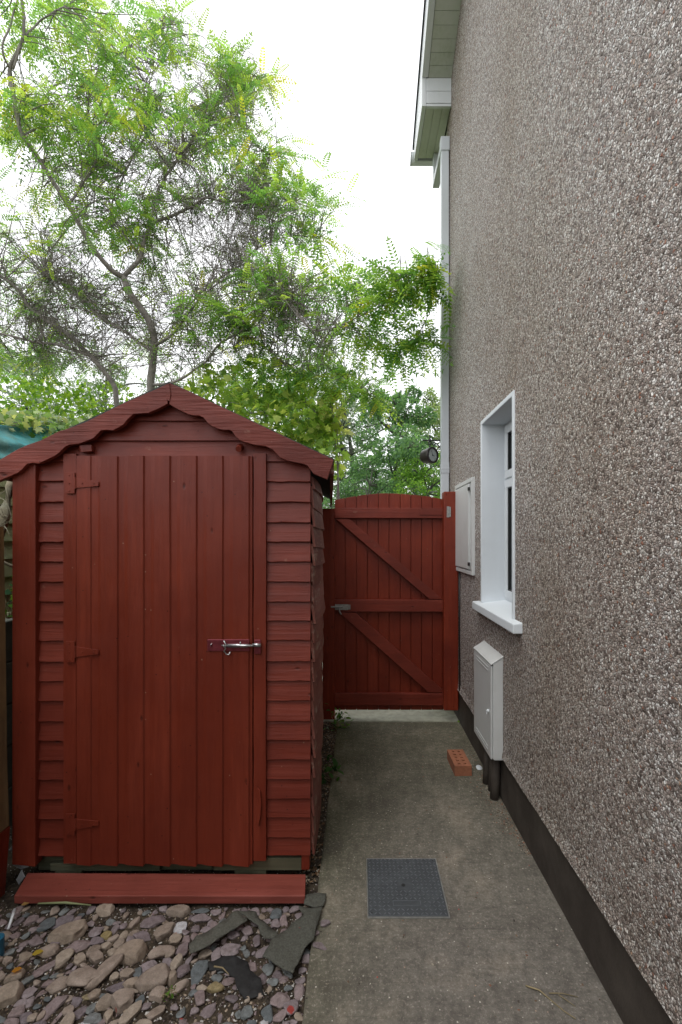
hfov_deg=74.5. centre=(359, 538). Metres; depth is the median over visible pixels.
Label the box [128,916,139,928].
cobblestone
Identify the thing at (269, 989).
cobblestone
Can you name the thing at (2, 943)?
blue cap
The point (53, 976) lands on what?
slate chip
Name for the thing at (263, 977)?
slate chip
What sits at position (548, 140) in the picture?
house
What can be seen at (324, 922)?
slate chip
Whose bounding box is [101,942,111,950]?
cobblestone
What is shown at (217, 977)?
slate chip
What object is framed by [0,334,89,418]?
ash tree
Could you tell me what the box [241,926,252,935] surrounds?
slate chip
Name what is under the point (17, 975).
cobblestone
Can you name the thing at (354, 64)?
sky
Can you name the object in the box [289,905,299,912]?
slate chip
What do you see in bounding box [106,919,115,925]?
slate chip
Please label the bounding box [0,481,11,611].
slat fence
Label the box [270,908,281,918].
slate chip
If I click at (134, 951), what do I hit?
cobblestone
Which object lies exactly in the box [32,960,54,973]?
slate chip
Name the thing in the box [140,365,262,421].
ash tree
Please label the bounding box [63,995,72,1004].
cobblestone
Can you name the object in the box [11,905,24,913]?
slate chip
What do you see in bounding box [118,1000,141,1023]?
cobblestone
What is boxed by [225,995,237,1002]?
slate chip
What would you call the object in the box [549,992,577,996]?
twig
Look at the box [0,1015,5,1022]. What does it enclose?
slate chip
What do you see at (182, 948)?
slate chip
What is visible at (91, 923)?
slate chip
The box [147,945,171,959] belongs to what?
cobblestone
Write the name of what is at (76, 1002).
slate chip
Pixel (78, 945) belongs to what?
slate chip
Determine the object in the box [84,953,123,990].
cobblestone
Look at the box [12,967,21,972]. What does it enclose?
fallen leaf
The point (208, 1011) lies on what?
slate chip
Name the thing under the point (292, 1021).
slate chip
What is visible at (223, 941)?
slate chip
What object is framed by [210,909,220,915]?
slate chip
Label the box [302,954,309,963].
slate chip
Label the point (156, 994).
cobblestone
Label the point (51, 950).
cobblestone
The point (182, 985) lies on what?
cobblestone
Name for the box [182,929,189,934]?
slate chip
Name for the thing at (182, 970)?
slate chip
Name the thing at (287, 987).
slate chip
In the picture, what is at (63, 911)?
slate chip
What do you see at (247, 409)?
bushy tree
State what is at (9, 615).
weed
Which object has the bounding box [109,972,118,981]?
cobblestone
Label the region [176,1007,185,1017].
slate chip
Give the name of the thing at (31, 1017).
cobblestone
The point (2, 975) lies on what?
cobblestone
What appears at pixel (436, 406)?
bushy tree
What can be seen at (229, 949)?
slate chip
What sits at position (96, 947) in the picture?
cobblestone
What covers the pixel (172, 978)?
cobblestone
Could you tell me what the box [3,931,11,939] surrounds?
cobblestone
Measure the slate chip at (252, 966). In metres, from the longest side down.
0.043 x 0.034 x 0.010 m
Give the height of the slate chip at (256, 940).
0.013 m
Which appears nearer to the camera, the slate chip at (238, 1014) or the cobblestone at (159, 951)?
the slate chip at (238, 1014)
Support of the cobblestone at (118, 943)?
on the soil bed
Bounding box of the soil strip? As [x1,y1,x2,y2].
[310,722,337,866]
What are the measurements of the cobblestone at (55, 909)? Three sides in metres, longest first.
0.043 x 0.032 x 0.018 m
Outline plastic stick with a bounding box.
[7,908,16,929]
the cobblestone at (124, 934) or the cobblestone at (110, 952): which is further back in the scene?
the cobblestone at (124, 934)
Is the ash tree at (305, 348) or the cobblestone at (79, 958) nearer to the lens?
the cobblestone at (79, 958)
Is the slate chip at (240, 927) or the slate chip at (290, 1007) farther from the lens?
the slate chip at (240, 927)
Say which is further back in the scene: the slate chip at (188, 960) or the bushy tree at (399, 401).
the bushy tree at (399, 401)
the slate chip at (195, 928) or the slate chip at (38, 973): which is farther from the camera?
the slate chip at (195, 928)
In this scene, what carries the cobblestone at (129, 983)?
on the soil bed
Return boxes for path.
[302,722,622,1023]
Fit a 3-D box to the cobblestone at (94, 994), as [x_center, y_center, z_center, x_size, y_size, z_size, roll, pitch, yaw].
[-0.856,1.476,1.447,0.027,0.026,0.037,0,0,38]
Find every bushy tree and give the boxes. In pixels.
[226,372,327,508]
[322,455,400,509]
[341,384,439,496]
[386,386,439,494]
[391,449,439,498]
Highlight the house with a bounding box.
[410,0,681,1023]
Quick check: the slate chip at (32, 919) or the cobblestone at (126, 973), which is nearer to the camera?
the cobblestone at (126, 973)
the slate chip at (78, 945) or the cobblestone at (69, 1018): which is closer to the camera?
the cobblestone at (69, 1018)
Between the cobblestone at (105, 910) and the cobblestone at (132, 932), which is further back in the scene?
the cobblestone at (105, 910)
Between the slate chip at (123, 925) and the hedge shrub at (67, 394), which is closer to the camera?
the slate chip at (123, 925)
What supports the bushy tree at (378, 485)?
on the ground
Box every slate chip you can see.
[0,919,7,925]
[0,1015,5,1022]
[3,1018,19,1023]
[4,948,15,955]
[6,963,13,968]
[7,1005,24,1017]
[9,932,20,939]
[10,926,18,931]
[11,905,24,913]
[12,917,24,926]
[13,998,26,1006]
[18,940,28,947]
[19,1012,31,1023]
[21,931,30,939]
[21,975,33,985]
[21,987,37,997]
[23,915,38,925]
[25,996,34,1007]
[27,937,43,946]
[28,927,37,934]
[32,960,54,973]
[33,970,43,977]
[33,1004,41,1009]
[33,1020,46,1023]
[36,990,45,996]
[37,917,45,922]
[37,917,56,931]
[40,995,68,1020]
[41,979,53,987]
[44,996,51,1001]
[49,973,59,978]
[50,915,73,928]
[51,1004,70,1023]
[58,908,69,915]
[66,908,76,914]
[66,940,90,952]
[71,997,82,1007]
[74,1005,87,1020]
[83,1013,101,1023]
[85,1003,95,1013]
[86,906,95,914]
[87,920,94,926]
[88,927,103,936]
[89,936,104,945]
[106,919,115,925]
[106,981,123,992]
[111,924,119,934]
[119,922,126,929]
[126,936,134,941]
[133,931,150,941]
[133,967,141,976]
[135,994,144,1003]
[140,915,165,928]
[140,960,156,972]
[141,1002,151,1010]
[142,910,150,915]
[159,905,166,912]
[162,957,170,966]
[170,1003,177,1010]
[173,921,186,932]
[175,942,188,956]
[176,964,189,977]
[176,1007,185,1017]
[179,1018,186,1023]
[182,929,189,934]
[182,935,189,943]
[185,955,192,963]
[188,989,196,996]
[190,932,197,940]
[190,1007,198,1014]
[191,908,209,912]
[191,913,210,921]
[191,925,199,931]
[191,960,207,984]
[194,990,204,1005]
[200,926,210,932]
[200,1002,215,1018]
[209,921,217,928]
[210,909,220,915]
[210,943,216,950]
[211,947,220,960]
[211,974,222,981]
[218,911,225,919]
[218,1013,222,1023]
[220,943,240,955]
[221,937,226,944]
[222,977,234,985]
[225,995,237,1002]
[227,931,239,939]
[235,1010,240,1018]
[236,924,243,930]
[240,935,247,941]
[240,1005,252,1019]
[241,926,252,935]
[243,949,249,957]
[246,1020,256,1023]
[248,962,256,971]
[250,907,259,915]
[253,935,259,946]
[255,945,268,957]
[259,973,267,984]
[261,1004,272,1023]
[262,963,273,975]
[266,978,278,985]
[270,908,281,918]
[270,992,289,1007]
[271,919,280,927]
[272,970,281,979]
[272,1009,286,1022]
[279,914,287,927]
[279,975,288,983]
[282,906,288,912]
[283,999,298,1015]
[284,971,292,977]
[284,985,292,990]
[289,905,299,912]
[289,1019,297,1023]
[294,977,305,983]
[294,983,304,1002]
[295,913,301,918]
[299,967,306,973]
[302,948,309,954]
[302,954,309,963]
[312,942,326,949]
[320,919,330,926]
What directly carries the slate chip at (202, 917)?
on the soil bed
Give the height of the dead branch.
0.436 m
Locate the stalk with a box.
[38,901,90,905]
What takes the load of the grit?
on the soil bed
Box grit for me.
[0,904,309,1023]
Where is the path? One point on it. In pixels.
(415, 986)
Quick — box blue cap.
[0,933,4,955]
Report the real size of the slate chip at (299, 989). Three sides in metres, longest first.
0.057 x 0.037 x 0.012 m
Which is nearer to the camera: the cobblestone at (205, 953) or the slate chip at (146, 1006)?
the slate chip at (146, 1006)
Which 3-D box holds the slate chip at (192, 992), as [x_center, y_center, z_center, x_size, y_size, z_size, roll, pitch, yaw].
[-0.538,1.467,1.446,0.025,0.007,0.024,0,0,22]
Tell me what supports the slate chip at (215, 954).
on the soil bed
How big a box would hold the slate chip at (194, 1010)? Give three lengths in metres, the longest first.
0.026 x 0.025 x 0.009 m
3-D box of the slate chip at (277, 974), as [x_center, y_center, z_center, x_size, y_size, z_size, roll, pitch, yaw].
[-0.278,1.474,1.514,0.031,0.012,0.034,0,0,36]
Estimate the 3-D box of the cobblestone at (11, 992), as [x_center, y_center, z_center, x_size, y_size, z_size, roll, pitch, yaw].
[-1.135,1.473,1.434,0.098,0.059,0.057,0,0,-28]
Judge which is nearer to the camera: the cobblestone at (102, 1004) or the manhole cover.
the cobblestone at (102, 1004)
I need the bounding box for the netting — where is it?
[0,425,60,458]
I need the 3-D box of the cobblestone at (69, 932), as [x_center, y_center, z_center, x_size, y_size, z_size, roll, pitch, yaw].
[-1.078,1.462,1.654,0.132,0.050,0.080,-4,3,-20]
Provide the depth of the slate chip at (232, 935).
1.66 m
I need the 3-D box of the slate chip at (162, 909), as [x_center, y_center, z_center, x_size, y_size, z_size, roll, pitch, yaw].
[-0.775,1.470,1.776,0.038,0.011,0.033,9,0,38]
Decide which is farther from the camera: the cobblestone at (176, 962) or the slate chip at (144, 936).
the slate chip at (144, 936)
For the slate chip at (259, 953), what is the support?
on the soil bed
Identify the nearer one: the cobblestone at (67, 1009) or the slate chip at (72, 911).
the cobblestone at (67, 1009)
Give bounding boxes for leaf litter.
[292,721,336,882]
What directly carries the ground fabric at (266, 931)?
on the soil bed
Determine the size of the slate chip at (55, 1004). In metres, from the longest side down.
0.087 x 0.039 x 0.011 m
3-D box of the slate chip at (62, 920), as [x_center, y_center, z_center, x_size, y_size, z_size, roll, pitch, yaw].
[-1.131,1.471,1.718,0.081,0.016,0.053,-2,8,0]
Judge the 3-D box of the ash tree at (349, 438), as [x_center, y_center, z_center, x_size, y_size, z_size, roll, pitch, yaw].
[-0.451,-2.621,17.443,4.111,8.297,5.251,0,0,0]
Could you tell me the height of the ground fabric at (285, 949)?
0.018 m
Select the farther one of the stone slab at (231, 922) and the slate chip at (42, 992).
the stone slab at (231, 922)
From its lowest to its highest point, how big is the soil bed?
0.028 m
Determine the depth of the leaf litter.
2.42 m
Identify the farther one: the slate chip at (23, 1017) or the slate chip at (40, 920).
the slate chip at (40, 920)
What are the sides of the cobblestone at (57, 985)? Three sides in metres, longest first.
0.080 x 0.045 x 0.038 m
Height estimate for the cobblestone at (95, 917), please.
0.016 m
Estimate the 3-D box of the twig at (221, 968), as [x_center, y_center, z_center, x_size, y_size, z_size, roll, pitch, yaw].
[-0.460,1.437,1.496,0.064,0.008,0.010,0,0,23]
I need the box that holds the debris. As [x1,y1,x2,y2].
[305,728,599,1020]
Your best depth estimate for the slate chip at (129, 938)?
1.65 m
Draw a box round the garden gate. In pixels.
[331,493,450,709]
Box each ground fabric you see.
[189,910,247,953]
[238,911,277,938]
[262,905,321,973]
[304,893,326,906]
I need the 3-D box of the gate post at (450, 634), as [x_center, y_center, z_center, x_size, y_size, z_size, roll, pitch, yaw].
[0.720,0.492,3.570,0.115,1.726,0.090,0,0,0]
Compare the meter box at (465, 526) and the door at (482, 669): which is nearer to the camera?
the door at (482, 669)
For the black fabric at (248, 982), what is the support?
on the soil bed
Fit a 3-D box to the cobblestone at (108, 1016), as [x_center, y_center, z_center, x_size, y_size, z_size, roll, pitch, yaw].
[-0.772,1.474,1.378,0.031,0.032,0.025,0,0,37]
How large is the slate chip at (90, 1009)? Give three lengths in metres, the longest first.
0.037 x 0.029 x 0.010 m
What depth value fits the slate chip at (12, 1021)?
1.36 m
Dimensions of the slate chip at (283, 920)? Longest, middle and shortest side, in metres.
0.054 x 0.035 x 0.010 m
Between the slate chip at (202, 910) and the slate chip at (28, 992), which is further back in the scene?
the slate chip at (202, 910)
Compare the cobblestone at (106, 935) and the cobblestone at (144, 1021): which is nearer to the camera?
the cobblestone at (144, 1021)
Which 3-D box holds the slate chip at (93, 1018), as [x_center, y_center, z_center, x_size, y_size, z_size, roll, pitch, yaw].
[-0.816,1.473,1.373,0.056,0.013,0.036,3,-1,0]
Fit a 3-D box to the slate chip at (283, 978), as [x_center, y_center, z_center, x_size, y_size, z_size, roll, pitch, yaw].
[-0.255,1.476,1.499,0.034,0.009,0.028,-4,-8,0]
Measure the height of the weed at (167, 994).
0.036 m
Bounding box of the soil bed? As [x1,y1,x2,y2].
[0,868,319,1023]
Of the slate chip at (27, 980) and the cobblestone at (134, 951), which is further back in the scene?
the cobblestone at (134, 951)
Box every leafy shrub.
[183,353,350,481]
[317,387,354,499]
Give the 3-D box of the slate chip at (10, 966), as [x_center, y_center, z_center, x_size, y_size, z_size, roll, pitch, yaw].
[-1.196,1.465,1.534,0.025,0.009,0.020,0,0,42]
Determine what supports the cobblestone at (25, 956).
on the soil bed
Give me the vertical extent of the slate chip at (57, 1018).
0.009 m
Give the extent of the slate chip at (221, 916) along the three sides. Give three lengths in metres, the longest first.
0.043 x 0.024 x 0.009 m
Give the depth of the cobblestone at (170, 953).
1.58 m
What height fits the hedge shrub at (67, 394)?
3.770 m
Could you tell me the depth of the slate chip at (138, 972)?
1.52 m
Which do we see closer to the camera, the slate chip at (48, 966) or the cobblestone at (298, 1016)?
the cobblestone at (298, 1016)
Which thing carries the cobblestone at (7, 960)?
on the soil bed
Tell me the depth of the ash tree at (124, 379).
22.27 m
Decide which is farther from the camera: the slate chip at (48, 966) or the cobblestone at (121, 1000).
the slate chip at (48, 966)
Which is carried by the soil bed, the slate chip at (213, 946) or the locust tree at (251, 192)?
the slate chip at (213, 946)
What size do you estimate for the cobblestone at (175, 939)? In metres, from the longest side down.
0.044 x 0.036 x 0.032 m
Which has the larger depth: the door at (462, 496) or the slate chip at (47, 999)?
the door at (462, 496)
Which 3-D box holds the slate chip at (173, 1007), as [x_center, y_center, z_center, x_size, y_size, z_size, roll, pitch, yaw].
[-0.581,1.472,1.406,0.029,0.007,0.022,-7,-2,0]
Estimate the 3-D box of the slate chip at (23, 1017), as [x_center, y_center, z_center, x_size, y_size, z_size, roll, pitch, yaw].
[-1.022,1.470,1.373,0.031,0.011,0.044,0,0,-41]
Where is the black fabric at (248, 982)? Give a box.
[208,955,263,998]
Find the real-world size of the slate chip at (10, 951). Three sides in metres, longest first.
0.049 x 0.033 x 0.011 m
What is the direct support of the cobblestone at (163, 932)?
on the soil bed
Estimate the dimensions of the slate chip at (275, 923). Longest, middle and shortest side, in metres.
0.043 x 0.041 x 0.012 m
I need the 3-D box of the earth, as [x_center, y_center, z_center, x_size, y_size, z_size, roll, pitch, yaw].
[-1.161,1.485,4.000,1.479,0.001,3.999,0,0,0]
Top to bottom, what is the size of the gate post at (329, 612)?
1.721 m
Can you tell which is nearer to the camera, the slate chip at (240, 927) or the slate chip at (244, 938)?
the slate chip at (244, 938)
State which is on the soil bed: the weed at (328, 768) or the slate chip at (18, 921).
the slate chip at (18, 921)
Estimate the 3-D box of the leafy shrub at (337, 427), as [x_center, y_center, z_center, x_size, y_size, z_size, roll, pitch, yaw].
[-0.250,0.004,4.399,0.335,3.006,0.373,0,0,23]
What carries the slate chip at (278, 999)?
on the soil bed
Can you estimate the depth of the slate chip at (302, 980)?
1.49 m
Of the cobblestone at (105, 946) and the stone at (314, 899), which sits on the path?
the stone at (314, 899)
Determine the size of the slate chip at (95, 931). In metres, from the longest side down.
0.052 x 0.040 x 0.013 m
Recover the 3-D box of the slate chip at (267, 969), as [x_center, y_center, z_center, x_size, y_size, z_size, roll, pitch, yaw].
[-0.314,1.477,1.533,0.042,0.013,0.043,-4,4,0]
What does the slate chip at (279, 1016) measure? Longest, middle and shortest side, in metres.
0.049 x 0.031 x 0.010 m
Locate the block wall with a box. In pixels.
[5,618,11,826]
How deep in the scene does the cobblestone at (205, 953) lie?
1.58 m
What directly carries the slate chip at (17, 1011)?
on the soil bed
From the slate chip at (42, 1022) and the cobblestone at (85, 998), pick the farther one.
the cobblestone at (85, 998)
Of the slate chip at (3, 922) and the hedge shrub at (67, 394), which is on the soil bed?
the slate chip at (3, 922)
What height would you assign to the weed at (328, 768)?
0.171 m
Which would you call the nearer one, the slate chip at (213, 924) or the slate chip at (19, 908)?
the slate chip at (213, 924)
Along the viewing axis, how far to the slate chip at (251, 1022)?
1.36 m
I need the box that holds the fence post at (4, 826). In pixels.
[0,527,9,897]
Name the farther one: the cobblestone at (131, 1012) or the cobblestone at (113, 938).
the cobblestone at (113, 938)
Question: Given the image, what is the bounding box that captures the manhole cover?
[366,858,449,918]
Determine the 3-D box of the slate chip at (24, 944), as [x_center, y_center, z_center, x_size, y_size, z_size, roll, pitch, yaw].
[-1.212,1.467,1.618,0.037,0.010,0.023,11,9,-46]
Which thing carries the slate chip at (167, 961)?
on the soil bed
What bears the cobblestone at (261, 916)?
on the soil bed
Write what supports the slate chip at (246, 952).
on the soil bed
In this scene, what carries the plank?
on the soil bed
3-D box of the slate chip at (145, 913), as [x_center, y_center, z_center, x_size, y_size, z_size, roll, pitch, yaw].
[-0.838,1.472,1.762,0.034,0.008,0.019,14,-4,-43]
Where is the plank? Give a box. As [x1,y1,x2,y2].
[14,873,305,903]
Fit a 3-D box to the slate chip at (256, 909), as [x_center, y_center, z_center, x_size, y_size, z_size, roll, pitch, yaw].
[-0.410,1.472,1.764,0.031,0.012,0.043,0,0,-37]
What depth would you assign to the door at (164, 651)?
1.89 m
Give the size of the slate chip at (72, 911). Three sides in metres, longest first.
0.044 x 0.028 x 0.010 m
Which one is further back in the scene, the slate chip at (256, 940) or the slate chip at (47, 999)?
the slate chip at (256, 940)
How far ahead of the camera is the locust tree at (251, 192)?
4.59 m
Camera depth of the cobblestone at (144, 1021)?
1.35 m
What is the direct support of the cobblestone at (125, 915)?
on the soil bed
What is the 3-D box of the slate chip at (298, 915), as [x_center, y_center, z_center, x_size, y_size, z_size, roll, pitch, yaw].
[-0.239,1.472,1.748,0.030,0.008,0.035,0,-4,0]
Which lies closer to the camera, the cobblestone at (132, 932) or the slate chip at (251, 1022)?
the slate chip at (251, 1022)
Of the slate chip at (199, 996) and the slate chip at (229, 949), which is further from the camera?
the slate chip at (229, 949)
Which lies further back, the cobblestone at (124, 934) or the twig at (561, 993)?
the cobblestone at (124, 934)
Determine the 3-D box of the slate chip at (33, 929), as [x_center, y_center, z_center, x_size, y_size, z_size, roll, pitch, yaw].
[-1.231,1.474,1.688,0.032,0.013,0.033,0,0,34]
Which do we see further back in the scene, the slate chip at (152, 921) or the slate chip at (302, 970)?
the slate chip at (152, 921)
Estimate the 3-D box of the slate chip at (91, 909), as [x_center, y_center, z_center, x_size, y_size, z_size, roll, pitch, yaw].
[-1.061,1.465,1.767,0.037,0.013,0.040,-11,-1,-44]
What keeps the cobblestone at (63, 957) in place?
on the soil bed
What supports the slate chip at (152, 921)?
on the soil bed
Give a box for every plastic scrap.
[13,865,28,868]
[16,870,24,883]
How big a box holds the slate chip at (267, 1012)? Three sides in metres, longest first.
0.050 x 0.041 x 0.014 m
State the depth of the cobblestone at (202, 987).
1.46 m
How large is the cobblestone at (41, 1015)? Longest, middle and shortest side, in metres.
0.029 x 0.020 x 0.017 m
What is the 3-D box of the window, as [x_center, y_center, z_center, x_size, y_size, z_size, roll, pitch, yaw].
[0.937,-0.166,2.555,0.056,1.109,0.562,0,0,0]
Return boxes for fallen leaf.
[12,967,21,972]
[32,949,42,955]
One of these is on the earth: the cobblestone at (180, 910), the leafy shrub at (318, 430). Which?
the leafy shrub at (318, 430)
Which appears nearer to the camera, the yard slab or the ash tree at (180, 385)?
the yard slab
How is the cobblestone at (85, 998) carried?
on the soil bed
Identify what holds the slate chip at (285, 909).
on the soil bed
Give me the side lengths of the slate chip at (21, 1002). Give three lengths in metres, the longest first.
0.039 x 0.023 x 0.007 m
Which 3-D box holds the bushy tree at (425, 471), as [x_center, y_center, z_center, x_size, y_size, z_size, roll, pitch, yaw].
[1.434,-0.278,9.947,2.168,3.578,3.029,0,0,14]
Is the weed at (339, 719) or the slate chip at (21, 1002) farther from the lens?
the weed at (339, 719)
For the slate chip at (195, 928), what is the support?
on the soil bed
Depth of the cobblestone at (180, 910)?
1.75 m
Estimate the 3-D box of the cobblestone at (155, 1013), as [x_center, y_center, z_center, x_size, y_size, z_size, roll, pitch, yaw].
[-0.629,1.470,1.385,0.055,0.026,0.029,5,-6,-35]
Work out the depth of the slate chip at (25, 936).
1.66 m
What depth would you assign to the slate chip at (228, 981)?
1.49 m
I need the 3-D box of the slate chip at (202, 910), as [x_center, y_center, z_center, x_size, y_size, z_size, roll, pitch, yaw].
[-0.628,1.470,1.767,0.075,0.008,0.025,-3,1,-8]
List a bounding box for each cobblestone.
[0,970,5,980]
[0,980,24,1009]
[2,956,12,964]
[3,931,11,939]
[4,968,25,983]
[19,951,32,962]
[22,905,30,911]
[26,1012,37,1022]
[33,979,40,985]
[36,1010,45,1021]
[38,943,59,958]
[45,976,67,994]
[47,919,87,944]
[50,905,59,915]
[54,948,74,969]
[59,1011,74,1023]
[62,1005,73,1015]
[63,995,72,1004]
[66,965,97,986]
[73,952,85,966]
[82,994,88,1000]
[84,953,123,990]
[86,944,101,958]
[87,988,101,1000]
[89,950,103,964]
[92,914,98,920]
[94,993,111,1011]
[95,903,114,916]
[100,930,111,939]
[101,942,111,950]
[103,1008,112,1023]
[107,934,119,941]
[107,948,116,956]
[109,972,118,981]
[109,1019,118,1023]
[110,988,133,1013]
[112,939,148,965]
[113,938,124,948]
[118,930,128,938]
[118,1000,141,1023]
[119,968,134,979]
[122,912,129,919]
[122,977,137,988]
[127,929,138,936]
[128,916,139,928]
[135,963,170,992]
[136,1019,152,1023]
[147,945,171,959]
[147,1005,165,1020]
[148,985,166,1003]
[153,922,175,941]
[165,946,175,957]
[166,904,190,917]
[167,970,176,986]
[169,933,181,945]
[169,978,188,995]
[170,953,182,969]
[196,984,206,990]
[198,949,211,959]
[206,981,224,993]
[259,914,264,919]
[267,985,271,992]
[294,1012,302,1020]
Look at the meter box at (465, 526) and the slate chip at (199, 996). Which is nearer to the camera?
the slate chip at (199, 996)
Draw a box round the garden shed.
[0,382,333,873]
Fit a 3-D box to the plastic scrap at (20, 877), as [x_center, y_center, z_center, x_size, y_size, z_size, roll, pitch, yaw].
[-1.440,1.444,1.907,0.041,0.061,0.010,0,0,10]
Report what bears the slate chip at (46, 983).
on the soil bed
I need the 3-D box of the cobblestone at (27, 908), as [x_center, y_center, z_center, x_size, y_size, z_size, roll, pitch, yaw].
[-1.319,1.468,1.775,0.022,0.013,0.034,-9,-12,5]
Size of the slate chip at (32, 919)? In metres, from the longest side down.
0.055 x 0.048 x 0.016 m
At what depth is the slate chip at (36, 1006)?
1.40 m
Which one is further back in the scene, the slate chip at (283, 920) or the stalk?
the stalk
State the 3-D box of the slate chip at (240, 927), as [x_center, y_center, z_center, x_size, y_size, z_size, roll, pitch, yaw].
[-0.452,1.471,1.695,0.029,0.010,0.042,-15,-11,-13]
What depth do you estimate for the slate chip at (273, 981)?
1.49 m
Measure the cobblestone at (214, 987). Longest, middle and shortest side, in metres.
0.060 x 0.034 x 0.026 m
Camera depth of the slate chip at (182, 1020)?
1.37 m
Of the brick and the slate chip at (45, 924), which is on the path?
the brick
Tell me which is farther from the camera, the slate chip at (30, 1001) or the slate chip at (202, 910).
the slate chip at (202, 910)
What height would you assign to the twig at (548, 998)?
0.009 m
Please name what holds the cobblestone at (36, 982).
on the soil bed
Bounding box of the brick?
[447,749,471,775]
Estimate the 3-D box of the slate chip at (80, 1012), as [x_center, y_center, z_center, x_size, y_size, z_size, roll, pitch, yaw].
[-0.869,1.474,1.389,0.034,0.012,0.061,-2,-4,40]
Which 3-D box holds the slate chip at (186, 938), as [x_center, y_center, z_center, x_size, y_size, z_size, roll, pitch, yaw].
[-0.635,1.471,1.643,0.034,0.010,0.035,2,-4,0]
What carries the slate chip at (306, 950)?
on the soil bed
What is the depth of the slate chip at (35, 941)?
1.62 m
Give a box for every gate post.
[323,509,334,718]
[442,492,457,709]
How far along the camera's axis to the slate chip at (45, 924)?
1.70 m
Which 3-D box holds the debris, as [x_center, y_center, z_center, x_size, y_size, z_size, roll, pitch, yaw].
[0.309,1.449,2.508,0.962,0.006,2.987,0,0,0]
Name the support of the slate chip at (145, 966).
on the soil bed
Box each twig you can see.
[214,965,228,974]
[525,985,575,1018]
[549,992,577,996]
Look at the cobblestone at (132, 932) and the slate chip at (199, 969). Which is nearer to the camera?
the slate chip at (199, 969)
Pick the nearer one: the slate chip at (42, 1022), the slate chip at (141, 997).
the slate chip at (42, 1022)
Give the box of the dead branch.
[0,481,11,566]
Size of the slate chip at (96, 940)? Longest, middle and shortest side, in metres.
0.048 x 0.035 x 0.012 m
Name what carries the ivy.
on the netting
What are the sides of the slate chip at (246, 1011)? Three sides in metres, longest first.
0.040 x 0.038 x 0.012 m
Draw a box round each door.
[65,456,260,866]
[455,484,470,569]
[474,650,491,758]
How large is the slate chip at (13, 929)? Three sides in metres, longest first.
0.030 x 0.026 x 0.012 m
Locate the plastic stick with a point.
(14, 910)
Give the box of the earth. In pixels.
[7,826,38,870]
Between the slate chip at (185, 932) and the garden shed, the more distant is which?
the garden shed
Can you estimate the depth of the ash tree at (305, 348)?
18.92 m
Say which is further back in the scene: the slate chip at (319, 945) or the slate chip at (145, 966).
the slate chip at (319, 945)
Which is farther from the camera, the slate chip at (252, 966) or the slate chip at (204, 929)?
the slate chip at (204, 929)
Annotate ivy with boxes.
[0,408,92,438]
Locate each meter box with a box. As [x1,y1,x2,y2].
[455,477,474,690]
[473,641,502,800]
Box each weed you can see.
[5,576,11,618]
[161,985,178,1001]
[321,755,343,784]
[323,703,353,730]
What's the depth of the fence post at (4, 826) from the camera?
1.84 m
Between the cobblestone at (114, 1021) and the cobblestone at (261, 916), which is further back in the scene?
the cobblestone at (261, 916)
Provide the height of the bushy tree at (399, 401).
6.006 m
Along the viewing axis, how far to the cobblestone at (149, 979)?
1.48 m
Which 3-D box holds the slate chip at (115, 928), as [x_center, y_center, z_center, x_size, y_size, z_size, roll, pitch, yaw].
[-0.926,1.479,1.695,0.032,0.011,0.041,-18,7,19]
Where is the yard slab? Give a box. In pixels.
[322,662,457,721]
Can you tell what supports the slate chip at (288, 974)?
on the soil bed
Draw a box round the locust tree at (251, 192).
[0,0,456,431]
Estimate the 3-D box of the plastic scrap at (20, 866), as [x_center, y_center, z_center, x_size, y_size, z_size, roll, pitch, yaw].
[-1.479,1.406,1.950,0.069,0.060,0.014,0,0,0]
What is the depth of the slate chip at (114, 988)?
1.47 m
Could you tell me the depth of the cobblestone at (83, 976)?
1.48 m
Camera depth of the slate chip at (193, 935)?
1.65 m
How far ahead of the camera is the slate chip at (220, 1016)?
1.37 m
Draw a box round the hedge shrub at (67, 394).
[0,370,136,422]
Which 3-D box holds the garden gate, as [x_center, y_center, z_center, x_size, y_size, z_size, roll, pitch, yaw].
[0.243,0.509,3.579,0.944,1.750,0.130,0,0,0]
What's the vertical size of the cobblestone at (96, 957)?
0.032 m
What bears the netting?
on the slat fence
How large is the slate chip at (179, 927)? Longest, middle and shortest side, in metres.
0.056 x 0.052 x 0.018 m
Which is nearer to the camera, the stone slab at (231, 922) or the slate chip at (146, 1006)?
the slate chip at (146, 1006)
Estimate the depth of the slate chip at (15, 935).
1.66 m
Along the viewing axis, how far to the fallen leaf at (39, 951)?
1.57 m
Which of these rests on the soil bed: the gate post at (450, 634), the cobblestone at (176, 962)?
the cobblestone at (176, 962)
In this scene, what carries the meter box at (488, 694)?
attached to the house
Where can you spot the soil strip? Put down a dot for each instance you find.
(321, 839)
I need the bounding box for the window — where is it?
[504,420,511,601]
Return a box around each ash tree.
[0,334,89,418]
[40,362,168,416]
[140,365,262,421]
[268,327,366,531]
[313,361,390,508]
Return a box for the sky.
[0,0,439,503]
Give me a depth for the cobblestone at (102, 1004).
1.41 m

